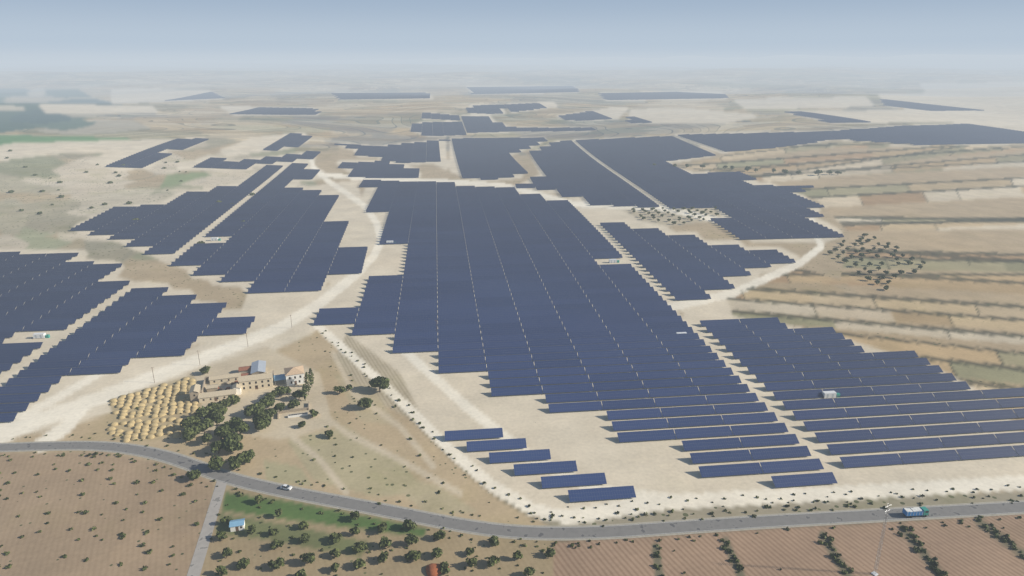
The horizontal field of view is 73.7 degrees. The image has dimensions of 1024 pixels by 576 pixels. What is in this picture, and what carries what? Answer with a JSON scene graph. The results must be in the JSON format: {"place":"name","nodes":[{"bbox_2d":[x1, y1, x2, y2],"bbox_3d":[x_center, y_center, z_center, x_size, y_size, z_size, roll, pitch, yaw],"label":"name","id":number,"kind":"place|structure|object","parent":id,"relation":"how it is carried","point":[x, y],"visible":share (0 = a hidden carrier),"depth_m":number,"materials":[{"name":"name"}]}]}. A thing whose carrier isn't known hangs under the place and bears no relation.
{"place":"outdoors","nodes":[
{"label":"outdoors","id":0,"kind":"place"},
{"bbox_2d":[0,54,1023,575],"bbox_3d":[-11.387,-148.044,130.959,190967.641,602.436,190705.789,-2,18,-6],"label":"terrain","id":1,"kind":"structure","parent":0,"point":[950,216],"depth_m":455.99,"materials":[{"name":"beige soil"}]},
{"bbox_2d":[32,333,49,338],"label":"inverter cabin","id":2,"kind":"object","parent":1,"relation":"on","point":[40,335],"visible":1,"depth_m":415.95,"materials":[{"name":"metal"}]},
{"bbox_2d":[106,377,201,442],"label":"straw heaps","id":3,"kind":"object","parent":1,"relation":"on","point":[179,387],"visible":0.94,"depth_m":330.16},
{"bbox_2d":[187,480,226,575],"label":"side lane","id":4,"kind":"structure","parent":1,"relation":"on","point":[198,558],"depth_m":245.21,"materials":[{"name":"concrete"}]},
{"bbox_2d":[210,237,220,240],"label":"inverter cabin","id":5,"kind":"object","parent":1,"relation":"on","point":[214,239],"visible":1,"depth_m":643.31,"materials":[{"name":"metal"}]},
{"bbox_2d":[189,360,273,402],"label":"farmhouse","id":6,"kind":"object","parent":1,"relation":"on","point":[254,375],"visible":0.99,"depth_m":351.08,"materials":[{"name":"beige paint"}]},
{"bbox_2d":[229,518,244,531],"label":"shed","id":7,"kind":"structure","parent":1,"relation":"on","point":[237,525],"depth_m":245.42,"materials":[{"name":"white paint"}]},
{"bbox_2d":[274,365,304,385],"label":"white house","id":8,"kind":"structure","parent":1,"relation":"on","point":[294,375],"depth_m":356.71,"materials":[{"name":"paint"}]},
{"bbox_2d":[277,401,319,418],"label":"ruined stone wall","id":9,"kind":"structure","parent":1,"relation":"on","point":[295,410],"depth_m":326.51,"materials":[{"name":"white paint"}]},
{"bbox_2d":[426,563,448,575],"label":"red earth heap","id":10,"kind":"object","parent":1,"relation":"on","point":[432,569],"visible":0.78,"depth_m":224.93,"materials":[{"name":"soil"}]},
{"bbox_2d":[0,86,1023,501],"bbox_3d":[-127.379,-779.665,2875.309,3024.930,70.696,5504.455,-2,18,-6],"label":"solar panels","id":11,"kind":"object","parent":1,"relation":"on","point":[438,278],"visible":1,"depth_m":499.89,"materials":[{"name":"blue glass"}]},
{"bbox_2d":[0,223,1023,475],"bbox_3d":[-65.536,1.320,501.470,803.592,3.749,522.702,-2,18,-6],"label":"panel posts","id":12,"kind":"object","parent":1,"relation":"on","point":[606,381],"visible":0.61,"depth_m":373.64,"materials":[{"name":"silver metal"}]},
{"bbox_2d":[0,149,1023,575],"bbox_3d":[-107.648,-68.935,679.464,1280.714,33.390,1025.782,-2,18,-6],"label":"tree","id":13,"kind":"object","parent":1,"relation":"on","point":[194,425],"depth_m":278.04,"materials":[{"name":"green plant"}]},
{"bbox_2d":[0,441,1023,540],"bbox_3d":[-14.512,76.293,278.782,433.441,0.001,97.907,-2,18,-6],"label":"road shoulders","id":14,"kind":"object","parent":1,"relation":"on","point":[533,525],"visible":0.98,"depth_m":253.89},
{"bbox_2d":[608,259,618,262],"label":"inverter cabin","id":15,"kind":"object","parent":1,"relation":"on","point":[613,261],"visible":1,"depth_m":570.49,"materials":[{"name":"metal"}]},
{"bbox_2d":[822,391,839,398],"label":"inverter cabin","id":16,"kind":"object","parent":1,"relation":"on","point":[829,394],"visible":0.95,"depth_m":342.02,"materials":[{"name":"metal"}]},
{"bbox_2d":[871,501,889,575],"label":"lattice mast","id":17,"kind":"object","parent":1,"relation":"on","point":[874,573],"visible":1,"depth_m":221.54,"materials":[{"name":"silver metal"}]},
{"bbox_2d":[0,442,1023,538],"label":"road","id":18,"kind":"structure","parent":0,"point":[190,464],"depth_m":254.38,"materials":[{"name":"grey asphalt"}]},
{"bbox_2d":[280,484,291,489],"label":"white car","id":19,"kind":"object","parent":18,"relation":"on","point":[286,486],"visible":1,"depth_m":268.96,"materials":[{"name":"white paint"}]},
{"bbox_2d":[11,442,1009,527],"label":"road edge line","id":20,"kind":"object","parent":18,"relation":"on","point":[522,526],"visible":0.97,"depth_m":255.49,"materials":[{"name":"paint"}]},
{"bbox_2d":[8,449,1017,537],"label":"road edge line","id":21,"kind":"object","parent":18,"relation":"on","point":[527,537],"visible":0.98,"depth_m":252.13,"materials":[{"name":"paint"}]},
{"bbox_2d":[902,507,928,517],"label":"truck","id":22,"kind":"object","parent":18,"relation":"on","point":[914,511],"visible":1,"depth_m":252.28,"materials":[{"name":"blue metal"}]},
{"bbox_2d":[0,0,1023,61],"label":"sky","id":23,"kind":"structure","parent":0,"point":[30,30],"materials":[{"name":"blue"}]}
]}

